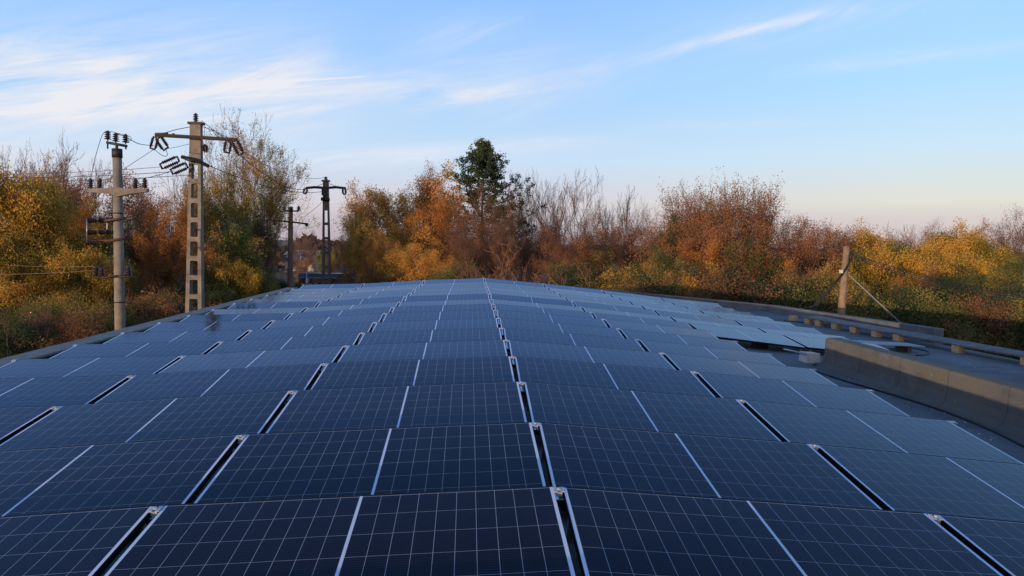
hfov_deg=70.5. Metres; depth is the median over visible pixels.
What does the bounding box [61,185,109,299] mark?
autumn tree
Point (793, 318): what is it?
support block
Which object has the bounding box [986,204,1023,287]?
bare tree
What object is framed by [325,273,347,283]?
parked car
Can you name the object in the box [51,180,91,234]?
bare tree
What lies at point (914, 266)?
autumn tree
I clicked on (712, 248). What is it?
autumn tree
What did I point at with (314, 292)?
solar panel
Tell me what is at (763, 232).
autumn tree
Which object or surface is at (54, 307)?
shrub
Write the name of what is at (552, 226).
bare tree
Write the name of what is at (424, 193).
autumn tree
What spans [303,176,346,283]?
lattice pole
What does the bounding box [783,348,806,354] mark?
rail
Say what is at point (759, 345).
concrete block
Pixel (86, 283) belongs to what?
shrub
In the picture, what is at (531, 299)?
solar panel
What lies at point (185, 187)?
bare tree
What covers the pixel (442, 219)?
autumn tree
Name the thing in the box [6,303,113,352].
shrub
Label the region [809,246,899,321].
wooden pole
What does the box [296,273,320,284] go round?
parked car
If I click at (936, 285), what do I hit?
overhead wire
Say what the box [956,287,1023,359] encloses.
shrub
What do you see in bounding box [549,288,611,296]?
solar panel
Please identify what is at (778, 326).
solar panel
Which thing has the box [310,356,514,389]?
solar panel
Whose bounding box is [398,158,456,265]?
autumn tree
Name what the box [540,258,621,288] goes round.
shrub
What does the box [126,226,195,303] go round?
autumn tree
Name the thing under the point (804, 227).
autumn tree
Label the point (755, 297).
shrub
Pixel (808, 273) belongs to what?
autumn tree
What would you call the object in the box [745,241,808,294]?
autumn tree
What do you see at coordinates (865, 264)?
autumn tree
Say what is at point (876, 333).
support block
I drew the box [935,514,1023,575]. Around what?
solar panel
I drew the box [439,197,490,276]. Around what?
autumn tree
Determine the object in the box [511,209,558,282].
bare tree
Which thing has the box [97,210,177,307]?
autumn tree
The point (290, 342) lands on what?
solar panel
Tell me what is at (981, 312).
shrub
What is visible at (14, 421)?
solar panel
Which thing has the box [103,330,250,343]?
solar panel
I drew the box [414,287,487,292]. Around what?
solar panel
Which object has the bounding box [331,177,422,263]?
autumn tree
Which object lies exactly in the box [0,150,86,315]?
autumn tree
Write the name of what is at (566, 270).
shrub
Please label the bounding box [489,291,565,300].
solar panel
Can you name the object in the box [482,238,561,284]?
shrub
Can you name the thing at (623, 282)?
shrub
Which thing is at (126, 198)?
autumn tree
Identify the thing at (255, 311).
solar panel
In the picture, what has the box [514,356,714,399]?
solar panel
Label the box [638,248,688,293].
autumn tree
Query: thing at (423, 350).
solar panel
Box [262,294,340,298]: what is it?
solar panel
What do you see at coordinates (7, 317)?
shrub
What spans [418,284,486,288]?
solar panel
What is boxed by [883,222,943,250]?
bare tree
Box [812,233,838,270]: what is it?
autumn tree
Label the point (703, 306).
solar panel
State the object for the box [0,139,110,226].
bare tree
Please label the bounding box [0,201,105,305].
autumn tree
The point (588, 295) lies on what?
solar panel
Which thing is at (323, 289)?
solar panel
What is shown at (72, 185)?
autumn tree
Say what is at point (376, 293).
solar panel
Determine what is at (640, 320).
solar panel
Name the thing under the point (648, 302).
solar panel
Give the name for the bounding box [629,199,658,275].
bare tree
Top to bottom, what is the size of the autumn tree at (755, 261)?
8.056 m
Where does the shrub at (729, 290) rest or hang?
on the ground at (283, 243)
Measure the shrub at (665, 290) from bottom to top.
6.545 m
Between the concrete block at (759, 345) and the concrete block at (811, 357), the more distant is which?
the concrete block at (759, 345)
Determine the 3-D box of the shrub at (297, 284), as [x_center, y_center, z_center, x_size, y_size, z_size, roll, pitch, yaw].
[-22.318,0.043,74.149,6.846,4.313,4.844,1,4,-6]
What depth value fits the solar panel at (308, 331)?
11.12 m
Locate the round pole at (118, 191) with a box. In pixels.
[86,131,148,329]
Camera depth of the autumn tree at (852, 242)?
50.43 m
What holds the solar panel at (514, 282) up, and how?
on the hall building
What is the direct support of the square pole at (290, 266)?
on the path
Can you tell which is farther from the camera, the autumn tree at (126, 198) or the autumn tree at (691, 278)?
the autumn tree at (126, 198)
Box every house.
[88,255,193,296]
[279,250,331,270]
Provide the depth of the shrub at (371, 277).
56.01 m
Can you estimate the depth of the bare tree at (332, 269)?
93.58 m
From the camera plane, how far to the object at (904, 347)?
15.48 m
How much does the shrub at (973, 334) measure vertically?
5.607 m
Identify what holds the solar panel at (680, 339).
on the hall building
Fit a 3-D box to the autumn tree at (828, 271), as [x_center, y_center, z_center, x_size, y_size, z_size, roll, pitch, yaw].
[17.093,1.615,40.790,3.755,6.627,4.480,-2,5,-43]
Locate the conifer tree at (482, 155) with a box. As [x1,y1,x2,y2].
[425,136,548,276]
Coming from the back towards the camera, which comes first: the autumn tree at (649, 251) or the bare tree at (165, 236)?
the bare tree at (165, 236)
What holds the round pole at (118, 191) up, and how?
on the path
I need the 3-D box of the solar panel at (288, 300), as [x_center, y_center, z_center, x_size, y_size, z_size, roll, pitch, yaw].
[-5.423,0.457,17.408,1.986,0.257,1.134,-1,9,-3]
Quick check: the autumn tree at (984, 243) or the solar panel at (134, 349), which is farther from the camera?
the autumn tree at (984, 243)
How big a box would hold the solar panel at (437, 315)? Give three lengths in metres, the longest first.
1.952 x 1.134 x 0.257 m
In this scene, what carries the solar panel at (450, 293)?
on the hall building
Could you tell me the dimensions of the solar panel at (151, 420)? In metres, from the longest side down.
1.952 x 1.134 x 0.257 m
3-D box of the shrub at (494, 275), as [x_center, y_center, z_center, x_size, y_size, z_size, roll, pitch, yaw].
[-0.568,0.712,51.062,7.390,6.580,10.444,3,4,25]
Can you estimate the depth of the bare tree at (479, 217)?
60.56 m
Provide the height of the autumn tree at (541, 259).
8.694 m
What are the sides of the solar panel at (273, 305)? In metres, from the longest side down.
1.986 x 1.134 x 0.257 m
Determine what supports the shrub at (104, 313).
on the ground at (283, 243)
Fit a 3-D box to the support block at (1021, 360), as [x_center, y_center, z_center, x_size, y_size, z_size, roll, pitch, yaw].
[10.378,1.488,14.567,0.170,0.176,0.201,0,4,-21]
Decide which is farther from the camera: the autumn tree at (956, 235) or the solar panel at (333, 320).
the autumn tree at (956, 235)
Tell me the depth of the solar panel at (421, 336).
9.87 m
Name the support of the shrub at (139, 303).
on the ground at (283, 243)
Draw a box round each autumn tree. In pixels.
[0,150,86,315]
[0,160,89,277]
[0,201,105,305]
[0,225,47,316]
[0,244,30,321]
[7,231,140,313]
[8,176,96,251]
[18,199,142,309]
[33,230,146,311]
[40,158,124,238]
[56,167,163,251]
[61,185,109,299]
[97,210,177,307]
[109,182,185,294]
[125,182,225,311]
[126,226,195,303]
[165,167,234,289]
[167,193,265,301]
[204,221,280,297]
[222,201,280,287]
[226,236,261,299]
[293,239,309,271]
[293,258,317,279]
[316,250,327,272]
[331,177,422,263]
[331,249,341,271]
[333,233,360,283]
[338,206,394,282]
[343,206,386,283]
[351,221,405,282]
[360,159,477,264]
[362,209,454,277]
[372,236,445,281]
[395,194,486,277]
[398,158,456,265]
[398,241,472,279]
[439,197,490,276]
[471,185,537,280]
[525,225,580,279]
[543,258,570,277]
[565,230,623,280]
[571,212,619,277]
[575,246,628,278]
[579,221,649,273]
[619,212,664,276]
[621,219,724,278]
[631,224,677,275]
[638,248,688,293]
[648,209,682,275]
[660,225,704,268]
[662,207,768,287]
[672,231,729,284]
[673,258,725,297]
[695,213,791,280]
[706,240,787,294]
[720,232,806,293]
[728,223,771,276]
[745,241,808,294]
[759,220,856,277]
[774,265,834,302]
[780,213,849,270]
[793,241,865,280]
[797,262,841,304]
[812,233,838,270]
[823,256,878,302]
[824,225,918,269]
[838,223,899,297]
[838,246,882,297]
[846,216,949,288]
[848,233,948,304]
[864,271,916,306]
[871,238,933,306]
[889,222,985,287]
[911,220,1020,276]
[911,224,938,249]
[911,258,986,309]
[916,227,960,253]
[917,241,1022,292]
[918,268,977,311]
[928,246,1004,301]
[950,217,1023,290]
[967,217,1002,261]
[975,251,1023,308]
[986,244,1023,285]
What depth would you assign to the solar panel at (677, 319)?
15.60 m
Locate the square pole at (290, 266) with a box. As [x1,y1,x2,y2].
[269,206,307,287]
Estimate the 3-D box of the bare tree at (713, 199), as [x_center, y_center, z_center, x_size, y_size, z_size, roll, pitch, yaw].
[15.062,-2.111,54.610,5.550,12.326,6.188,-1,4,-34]
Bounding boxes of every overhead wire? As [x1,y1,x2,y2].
[0,172,164,177]
[0,175,185,181]
[0,270,93,274]
[30,167,156,173]
[90,130,107,177]
[201,120,324,178]
[210,166,323,192]
[240,155,305,189]
[852,256,1023,299]
[853,253,1023,291]
[853,254,1019,293]
[854,256,1023,296]
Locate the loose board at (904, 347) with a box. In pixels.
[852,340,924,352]
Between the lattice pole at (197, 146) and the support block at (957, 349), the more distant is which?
the lattice pole at (197, 146)
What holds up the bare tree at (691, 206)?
on the ground at (283, 243)
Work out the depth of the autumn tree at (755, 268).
40.80 m
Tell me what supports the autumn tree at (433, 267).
on the ground at (283, 243)
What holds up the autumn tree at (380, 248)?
on the ground at (283, 243)
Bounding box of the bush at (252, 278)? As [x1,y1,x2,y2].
[204,249,269,299]
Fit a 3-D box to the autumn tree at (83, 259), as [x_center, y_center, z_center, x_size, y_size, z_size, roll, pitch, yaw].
[-23.742,0.631,39.625,6.461,7.434,5.416,-2,4,-34]
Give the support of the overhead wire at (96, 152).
attached to the round pole at (118, 191)
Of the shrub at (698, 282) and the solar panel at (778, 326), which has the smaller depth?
the solar panel at (778, 326)
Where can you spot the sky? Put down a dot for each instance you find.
(899, 113)
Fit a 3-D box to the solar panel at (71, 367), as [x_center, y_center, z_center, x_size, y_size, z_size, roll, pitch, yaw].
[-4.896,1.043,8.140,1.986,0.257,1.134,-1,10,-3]
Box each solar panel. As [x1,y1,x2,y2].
[0,356,183,377]
[0,375,133,406]
[0,390,295,450]
[0,406,59,443]
[0,434,245,525]
[0,505,162,575]
[49,341,222,358]
[95,363,326,403]
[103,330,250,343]
[104,486,575,575]
[144,320,274,333]
[157,345,347,373]
[180,313,292,321]
[194,422,545,502]
[205,307,307,315]
[207,332,363,353]
[228,301,321,308]
[240,322,376,340]
[246,298,330,304]
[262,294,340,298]
[265,313,385,329]
[266,382,526,432]
[277,290,350,294]
[287,307,393,320]
[289,288,356,292]
[299,283,364,288]
[304,302,399,312]
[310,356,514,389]
[317,296,406,306]
[329,293,410,301]
[337,339,508,361]
[339,289,414,296]
[349,286,418,292]
[356,284,421,289]
[357,327,503,344]
[363,280,424,286]
[372,318,499,331]
[382,310,496,321]
[392,304,493,312]
[399,299,491,306]
[405,293,489,301]
[410,290,488,295]
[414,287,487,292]
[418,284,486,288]
[422,282,485,285]
[424,278,484,283]
[485,278,543,286]
[486,282,548,289]
[487,284,553,292]
[488,287,559,296]
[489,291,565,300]
[491,294,573,305]
[492,299,583,311]
[494,304,593,320]
[497,310,606,326]
[499,318,623,337]
[503,328,644,354]
[508,340,675,370]
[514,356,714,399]
[523,382,780,440]
[538,422,882,512]
[544,284,603,293]
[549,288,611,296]
[554,291,619,299]
[559,294,630,303]
[562,487,1003,575]
[566,298,643,308]
[573,301,657,314]
[582,307,673,320]
[592,312,692,328]
[603,290,662,300]
[604,319,717,338]
[611,294,673,304]
[620,298,685,307]
[620,329,746,350]
[630,301,701,312]
[639,339,784,365]
[642,306,718,317]
[655,310,738,324]
[661,297,721,306]
[664,353,836,385]
[671,317,762,331]
[672,302,734,310]
[685,306,751,314]
[688,323,804,350]
[696,371,910,416]
[700,310,773,320]
[717,315,794,325]
[735,320,822,333]
[743,400,1023,463]
[758,328,848,339]
[784,335,890,351]
[815,444,1023,521]
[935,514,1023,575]
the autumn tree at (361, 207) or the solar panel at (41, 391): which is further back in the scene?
the autumn tree at (361, 207)
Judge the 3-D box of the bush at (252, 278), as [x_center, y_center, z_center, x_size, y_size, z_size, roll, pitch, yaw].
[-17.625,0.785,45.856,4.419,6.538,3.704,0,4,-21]
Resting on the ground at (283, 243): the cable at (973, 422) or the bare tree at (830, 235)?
the bare tree at (830, 235)
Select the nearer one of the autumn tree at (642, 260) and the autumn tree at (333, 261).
the autumn tree at (642, 260)
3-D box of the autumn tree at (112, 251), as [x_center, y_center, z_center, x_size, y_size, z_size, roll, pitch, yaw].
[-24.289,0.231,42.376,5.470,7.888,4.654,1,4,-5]
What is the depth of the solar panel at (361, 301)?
16.46 m
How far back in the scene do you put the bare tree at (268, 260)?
56.27 m
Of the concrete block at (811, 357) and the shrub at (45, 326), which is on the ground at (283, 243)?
the shrub at (45, 326)
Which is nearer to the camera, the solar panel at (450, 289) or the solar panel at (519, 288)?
the solar panel at (450, 289)
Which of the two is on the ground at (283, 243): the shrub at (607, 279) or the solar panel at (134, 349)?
the shrub at (607, 279)
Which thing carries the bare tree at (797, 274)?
on the ground at (283, 243)
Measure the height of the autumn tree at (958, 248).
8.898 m
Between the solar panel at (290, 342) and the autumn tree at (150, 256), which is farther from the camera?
the autumn tree at (150, 256)
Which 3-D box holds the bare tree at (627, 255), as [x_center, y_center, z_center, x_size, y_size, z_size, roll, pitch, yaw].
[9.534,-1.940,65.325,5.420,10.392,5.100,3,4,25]
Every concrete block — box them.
[751,343,768,347]
[798,351,819,362]
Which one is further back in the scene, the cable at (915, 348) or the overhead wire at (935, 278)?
the overhead wire at (935, 278)
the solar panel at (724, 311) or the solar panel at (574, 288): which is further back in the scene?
the solar panel at (574, 288)
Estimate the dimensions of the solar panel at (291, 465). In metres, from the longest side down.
1.953 x 1.134 x 0.257 m
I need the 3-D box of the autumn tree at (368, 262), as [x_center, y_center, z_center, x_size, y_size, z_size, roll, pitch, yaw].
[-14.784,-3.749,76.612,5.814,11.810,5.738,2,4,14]
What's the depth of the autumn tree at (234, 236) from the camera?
46.95 m
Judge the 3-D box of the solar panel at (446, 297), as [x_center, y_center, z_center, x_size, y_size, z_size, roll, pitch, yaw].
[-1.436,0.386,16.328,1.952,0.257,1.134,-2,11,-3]
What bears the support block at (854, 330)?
on the hall building
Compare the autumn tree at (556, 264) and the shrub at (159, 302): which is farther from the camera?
the autumn tree at (556, 264)
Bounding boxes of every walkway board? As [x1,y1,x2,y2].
[800,316,923,335]
[905,334,1023,356]
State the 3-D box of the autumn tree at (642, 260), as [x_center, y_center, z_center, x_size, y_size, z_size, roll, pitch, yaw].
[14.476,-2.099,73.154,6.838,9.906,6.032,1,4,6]
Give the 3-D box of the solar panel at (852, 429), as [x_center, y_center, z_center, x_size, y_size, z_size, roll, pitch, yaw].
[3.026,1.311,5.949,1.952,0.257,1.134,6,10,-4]
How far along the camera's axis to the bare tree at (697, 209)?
51.42 m
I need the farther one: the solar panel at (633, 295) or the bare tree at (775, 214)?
the bare tree at (775, 214)
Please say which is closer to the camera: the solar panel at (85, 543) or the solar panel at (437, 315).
the solar panel at (85, 543)
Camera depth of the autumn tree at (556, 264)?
55.24 m
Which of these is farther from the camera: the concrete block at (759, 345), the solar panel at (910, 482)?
the concrete block at (759, 345)
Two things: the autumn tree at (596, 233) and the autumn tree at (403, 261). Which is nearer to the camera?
the autumn tree at (403, 261)
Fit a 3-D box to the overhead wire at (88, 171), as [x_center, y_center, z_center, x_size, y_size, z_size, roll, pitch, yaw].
[-20.158,-4.961,30.731,12.466,0.236,0.018,2,4,15]
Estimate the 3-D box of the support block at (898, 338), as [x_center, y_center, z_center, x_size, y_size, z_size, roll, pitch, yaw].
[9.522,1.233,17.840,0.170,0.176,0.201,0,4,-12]
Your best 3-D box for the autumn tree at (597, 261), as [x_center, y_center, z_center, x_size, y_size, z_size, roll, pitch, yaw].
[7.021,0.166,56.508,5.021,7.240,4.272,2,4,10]
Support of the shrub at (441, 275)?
on the ground at (283, 243)
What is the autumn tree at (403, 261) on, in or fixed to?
on the ground at (283, 243)
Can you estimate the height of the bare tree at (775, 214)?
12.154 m
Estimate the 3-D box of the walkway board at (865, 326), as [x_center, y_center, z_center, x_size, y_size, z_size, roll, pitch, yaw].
[9.304,0.991,19.507,0.620,0.081,3.983,0,4,-15]
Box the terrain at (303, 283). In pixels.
[277,274,401,286]
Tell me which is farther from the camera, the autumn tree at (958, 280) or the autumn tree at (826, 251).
the autumn tree at (826, 251)
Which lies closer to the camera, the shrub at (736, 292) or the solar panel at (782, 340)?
the solar panel at (782, 340)
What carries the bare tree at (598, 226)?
on the ground at (283, 243)
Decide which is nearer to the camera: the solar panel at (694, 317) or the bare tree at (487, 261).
the solar panel at (694, 317)
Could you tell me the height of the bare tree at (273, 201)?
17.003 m
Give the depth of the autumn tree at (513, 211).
68.39 m
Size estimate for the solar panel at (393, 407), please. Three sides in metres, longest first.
1.952 x 1.134 x 0.257 m
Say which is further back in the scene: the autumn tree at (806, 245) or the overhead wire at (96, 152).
the autumn tree at (806, 245)
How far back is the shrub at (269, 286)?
49.61 m
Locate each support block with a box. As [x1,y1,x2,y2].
[789,315,797,320]
[804,318,812,324]
[814,320,823,326]
[831,323,840,329]
[849,327,859,332]
[871,330,881,337]
[892,334,903,341]
[951,345,964,352]
[1020,357,1023,364]
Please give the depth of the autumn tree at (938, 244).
47.15 m
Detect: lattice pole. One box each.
[149,113,243,312]
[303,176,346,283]
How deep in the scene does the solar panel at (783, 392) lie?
7.38 m
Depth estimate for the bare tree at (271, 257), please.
78.74 m
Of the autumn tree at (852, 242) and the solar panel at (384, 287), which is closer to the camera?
the solar panel at (384, 287)
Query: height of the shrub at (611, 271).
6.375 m
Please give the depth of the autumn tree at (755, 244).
49.24 m
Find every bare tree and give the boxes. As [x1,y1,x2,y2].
[0,126,95,212]
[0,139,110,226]
[15,154,133,254]
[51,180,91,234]
[86,179,170,301]
[126,195,179,295]
[137,193,180,291]
[155,155,239,253]
[166,182,232,281]
[173,104,321,257]
[234,140,284,272]
[252,198,291,283]
[258,230,279,280]
[293,228,315,269]
[307,240,319,272]
[325,257,337,272]
[338,187,368,277]
[441,208,482,278]
[454,181,511,273]
[471,200,528,277]
[474,220,522,279]
[491,169,547,281]
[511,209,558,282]
[521,166,604,262]
[525,173,568,283]
[533,215,594,280]
[570,178,617,269]
[589,184,650,273]
[589,201,609,250]
[595,211,646,272]
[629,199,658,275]
[655,169,725,257]
[658,186,722,262]
[666,191,733,233]
[667,177,760,230]
[699,166,787,272]
[725,175,796,258]
[774,213,799,260]
[787,261,807,289]
[809,216,850,262]
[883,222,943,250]
[913,259,939,304]
[919,217,946,246]
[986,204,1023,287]
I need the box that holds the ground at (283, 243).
[196,240,1023,295]
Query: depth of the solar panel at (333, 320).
12.44 m
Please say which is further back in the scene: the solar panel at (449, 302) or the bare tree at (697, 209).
the bare tree at (697, 209)
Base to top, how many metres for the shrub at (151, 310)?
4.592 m
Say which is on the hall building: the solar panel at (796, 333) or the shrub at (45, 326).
the solar panel at (796, 333)
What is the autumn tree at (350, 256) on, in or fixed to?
on the ground at (283, 243)
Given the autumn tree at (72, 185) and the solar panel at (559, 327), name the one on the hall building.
the solar panel at (559, 327)
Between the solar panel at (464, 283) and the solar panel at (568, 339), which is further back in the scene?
the solar panel at (464, 283)
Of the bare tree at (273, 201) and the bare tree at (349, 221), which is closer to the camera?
the bare tree at (273, 201)
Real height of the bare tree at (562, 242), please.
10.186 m
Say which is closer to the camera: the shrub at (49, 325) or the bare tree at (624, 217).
the shrub at (49, 325)
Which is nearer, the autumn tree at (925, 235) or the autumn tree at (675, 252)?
the autumn tree at (675, 252)
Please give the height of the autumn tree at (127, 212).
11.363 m
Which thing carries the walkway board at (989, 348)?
on the support block at (957, 349)
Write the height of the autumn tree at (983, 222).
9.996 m
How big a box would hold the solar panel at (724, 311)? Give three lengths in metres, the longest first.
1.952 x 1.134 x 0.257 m
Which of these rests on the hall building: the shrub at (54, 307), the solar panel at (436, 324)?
the solar panel at (436, 324)
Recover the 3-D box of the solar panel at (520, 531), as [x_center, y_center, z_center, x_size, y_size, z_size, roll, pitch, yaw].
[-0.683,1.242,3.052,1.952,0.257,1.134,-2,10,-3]
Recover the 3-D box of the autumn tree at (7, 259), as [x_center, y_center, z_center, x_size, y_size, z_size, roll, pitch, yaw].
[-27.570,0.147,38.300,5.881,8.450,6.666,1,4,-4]
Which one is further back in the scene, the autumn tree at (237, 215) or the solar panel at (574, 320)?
the autumn tree at (237, 215)
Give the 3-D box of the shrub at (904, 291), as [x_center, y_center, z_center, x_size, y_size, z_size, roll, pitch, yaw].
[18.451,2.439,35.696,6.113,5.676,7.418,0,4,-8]
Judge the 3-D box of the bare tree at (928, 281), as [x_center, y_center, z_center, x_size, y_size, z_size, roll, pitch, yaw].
[21.959,1.730,38.475,2.048,6.830,2.177,4,5,41]
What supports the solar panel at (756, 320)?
on the hall building
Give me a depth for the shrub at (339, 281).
81.22 m
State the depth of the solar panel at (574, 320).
12.66 m
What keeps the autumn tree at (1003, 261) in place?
on the ground at (283, 243)
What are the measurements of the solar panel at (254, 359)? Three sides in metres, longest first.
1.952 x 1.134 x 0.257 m
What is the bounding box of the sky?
[0,0,1023,250]
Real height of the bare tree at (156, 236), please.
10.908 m
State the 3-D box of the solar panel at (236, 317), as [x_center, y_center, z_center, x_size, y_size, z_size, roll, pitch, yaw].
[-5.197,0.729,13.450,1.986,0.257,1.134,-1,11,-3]
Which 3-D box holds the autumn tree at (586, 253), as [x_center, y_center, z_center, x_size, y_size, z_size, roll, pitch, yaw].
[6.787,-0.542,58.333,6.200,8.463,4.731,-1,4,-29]
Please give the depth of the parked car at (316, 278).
83.01 m
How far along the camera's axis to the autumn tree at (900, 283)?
37.09 m
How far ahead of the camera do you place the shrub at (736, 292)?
34.22 m
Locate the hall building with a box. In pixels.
[0,278,1023,575]
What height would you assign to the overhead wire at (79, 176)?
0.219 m
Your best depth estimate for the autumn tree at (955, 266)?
41.71 m
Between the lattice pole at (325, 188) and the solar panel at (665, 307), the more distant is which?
the lattice pole at (325, 188)
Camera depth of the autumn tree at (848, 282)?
38.66 m
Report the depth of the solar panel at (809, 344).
14.15 m
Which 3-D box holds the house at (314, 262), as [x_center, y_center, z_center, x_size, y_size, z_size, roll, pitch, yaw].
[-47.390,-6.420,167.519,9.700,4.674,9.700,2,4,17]
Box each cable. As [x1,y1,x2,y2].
[811,362,1023,446]
[886,347,929,355]
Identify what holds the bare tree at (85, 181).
on the ground at (283, 243)
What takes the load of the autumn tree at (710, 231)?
on the ground at (283, 243)
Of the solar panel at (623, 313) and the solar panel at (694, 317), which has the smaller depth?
the solar panel at (623, 313)
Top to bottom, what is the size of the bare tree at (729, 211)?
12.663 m
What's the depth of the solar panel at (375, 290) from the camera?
20.55 m
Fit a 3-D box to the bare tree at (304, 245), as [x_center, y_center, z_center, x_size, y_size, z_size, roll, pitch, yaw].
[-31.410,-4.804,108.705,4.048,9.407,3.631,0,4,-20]
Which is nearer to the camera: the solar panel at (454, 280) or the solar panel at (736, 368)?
the solar panel at (736, 368)
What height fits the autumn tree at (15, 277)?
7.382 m
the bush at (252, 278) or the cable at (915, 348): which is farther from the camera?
the bush at (252, 278)
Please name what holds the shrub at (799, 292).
on the ground at (283, 243)
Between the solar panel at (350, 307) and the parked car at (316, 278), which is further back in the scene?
the parked car at (316, 278)
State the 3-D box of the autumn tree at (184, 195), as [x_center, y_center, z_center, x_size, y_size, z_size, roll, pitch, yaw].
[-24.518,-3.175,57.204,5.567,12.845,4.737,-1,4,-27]
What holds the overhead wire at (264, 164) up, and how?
attached to the lattice pole at (325, 188)
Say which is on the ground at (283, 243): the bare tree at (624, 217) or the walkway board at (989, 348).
the bare tree at (624, 217)
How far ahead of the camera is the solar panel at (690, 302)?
23.80 m
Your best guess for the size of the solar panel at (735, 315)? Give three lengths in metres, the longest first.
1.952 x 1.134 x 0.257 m
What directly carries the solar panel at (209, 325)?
on the hall building
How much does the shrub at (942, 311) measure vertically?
5.770 m
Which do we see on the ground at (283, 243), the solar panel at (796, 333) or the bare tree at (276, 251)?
the bare tree at (276, 251)
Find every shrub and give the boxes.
[0,286,99,339]
[0,296,102,349]
[0,302,65,353]
[0,304,56,345]
[0,310,66,358]
[3,271,92,323]
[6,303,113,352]
[8,276,126,315]
[44,295,144,342]
[84,299,157,326]
[100,290,180,316]
[107,284,221,323]
[113,287,182,321]
[167,272,243,315]
[257,272,282,293]
[266,272,309,287]
[271,276,295,289]
[331,278,351,283]
[352,259,417,283]
[376,259,437,282]
[421,258,485,279]
[440,251,513,278]
[457,254,541,281]
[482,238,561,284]
[516,253,613,287]
[518,261,597,286]
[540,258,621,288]
[555,260,599,287]
[580,256,656,288]
[586,262,672,290]
[595,262,652,290]
[612,255,794,304]
[619,258,714,296]
[671,263,849,314]
[685,264,833,310]
[690,274,780,302]
[749,267,837,310]
[768,272,890,317]
[827,274,914,323]
[854,283,992,344]
[870,282,961,324]
[879,280,1005,344]
[911,291,1019,357]
[927,293,1023,358]
[928,284,1022,357]
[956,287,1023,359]
[958,273,1023,312]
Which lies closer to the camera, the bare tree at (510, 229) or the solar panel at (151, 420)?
the solar panel at (151, 420)
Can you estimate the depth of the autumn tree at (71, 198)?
53.84 m
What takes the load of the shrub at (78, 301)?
on the ground at (283, 243)
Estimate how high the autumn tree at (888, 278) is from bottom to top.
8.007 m
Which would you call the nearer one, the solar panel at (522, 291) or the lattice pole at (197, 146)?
the solar panel at (522, 291)
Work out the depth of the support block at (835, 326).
19.93 m
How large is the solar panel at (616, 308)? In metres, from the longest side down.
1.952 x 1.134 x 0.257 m
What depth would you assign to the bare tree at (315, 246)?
147.88 m
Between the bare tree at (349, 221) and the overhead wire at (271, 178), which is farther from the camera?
the bare tree at (349, 221)
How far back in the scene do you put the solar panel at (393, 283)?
23.22 m
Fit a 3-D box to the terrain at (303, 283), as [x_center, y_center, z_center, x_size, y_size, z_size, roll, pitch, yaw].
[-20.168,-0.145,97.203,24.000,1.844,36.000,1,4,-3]
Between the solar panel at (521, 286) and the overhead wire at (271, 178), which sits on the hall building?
the solar panel at (521, 286)
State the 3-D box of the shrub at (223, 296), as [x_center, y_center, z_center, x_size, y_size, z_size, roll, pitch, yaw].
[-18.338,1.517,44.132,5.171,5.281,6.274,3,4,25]
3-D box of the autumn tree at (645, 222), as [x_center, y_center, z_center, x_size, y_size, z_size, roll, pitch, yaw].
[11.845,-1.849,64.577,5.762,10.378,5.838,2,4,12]
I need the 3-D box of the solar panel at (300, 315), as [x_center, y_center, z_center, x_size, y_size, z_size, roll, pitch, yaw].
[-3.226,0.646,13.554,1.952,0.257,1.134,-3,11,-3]
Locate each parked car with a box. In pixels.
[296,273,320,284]
[309,273,327,284]
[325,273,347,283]
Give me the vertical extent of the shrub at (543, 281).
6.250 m
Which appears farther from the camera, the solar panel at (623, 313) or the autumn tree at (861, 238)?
the autumn tree at (861, 238)
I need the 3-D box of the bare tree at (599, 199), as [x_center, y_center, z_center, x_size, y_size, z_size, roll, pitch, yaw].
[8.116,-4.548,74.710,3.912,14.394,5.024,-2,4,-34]
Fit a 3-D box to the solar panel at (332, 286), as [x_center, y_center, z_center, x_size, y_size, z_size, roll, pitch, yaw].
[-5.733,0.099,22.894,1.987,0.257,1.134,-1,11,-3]
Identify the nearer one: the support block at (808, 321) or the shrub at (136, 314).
the support block at (808, 321)
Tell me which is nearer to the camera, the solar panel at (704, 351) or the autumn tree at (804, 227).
the solar panel at (704, 351)
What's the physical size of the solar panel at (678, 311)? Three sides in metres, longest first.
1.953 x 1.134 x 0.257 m
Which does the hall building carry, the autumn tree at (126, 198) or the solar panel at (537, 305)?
the solar panel at (537, 305)
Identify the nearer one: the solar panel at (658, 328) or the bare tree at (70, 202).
the solar panel at (658, 328)
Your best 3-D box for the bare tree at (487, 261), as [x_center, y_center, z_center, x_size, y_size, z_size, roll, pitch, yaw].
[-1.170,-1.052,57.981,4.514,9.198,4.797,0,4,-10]
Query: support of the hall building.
on the ground at (283, 243)
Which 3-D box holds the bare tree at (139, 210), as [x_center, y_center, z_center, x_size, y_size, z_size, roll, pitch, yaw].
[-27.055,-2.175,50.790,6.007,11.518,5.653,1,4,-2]
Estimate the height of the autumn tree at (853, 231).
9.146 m
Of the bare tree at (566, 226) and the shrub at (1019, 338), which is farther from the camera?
the bare tree at (566, 226)
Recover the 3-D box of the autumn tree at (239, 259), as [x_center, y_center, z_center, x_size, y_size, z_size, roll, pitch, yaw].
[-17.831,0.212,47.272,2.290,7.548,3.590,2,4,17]
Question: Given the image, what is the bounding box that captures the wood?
[83,233,1023,277]
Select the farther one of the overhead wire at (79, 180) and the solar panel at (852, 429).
the overhead wire at (79, 180)
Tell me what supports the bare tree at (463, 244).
on the ground at (283, 243)
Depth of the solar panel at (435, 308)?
13.92 m
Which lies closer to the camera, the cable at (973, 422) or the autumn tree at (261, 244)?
the cable at (973, 422)

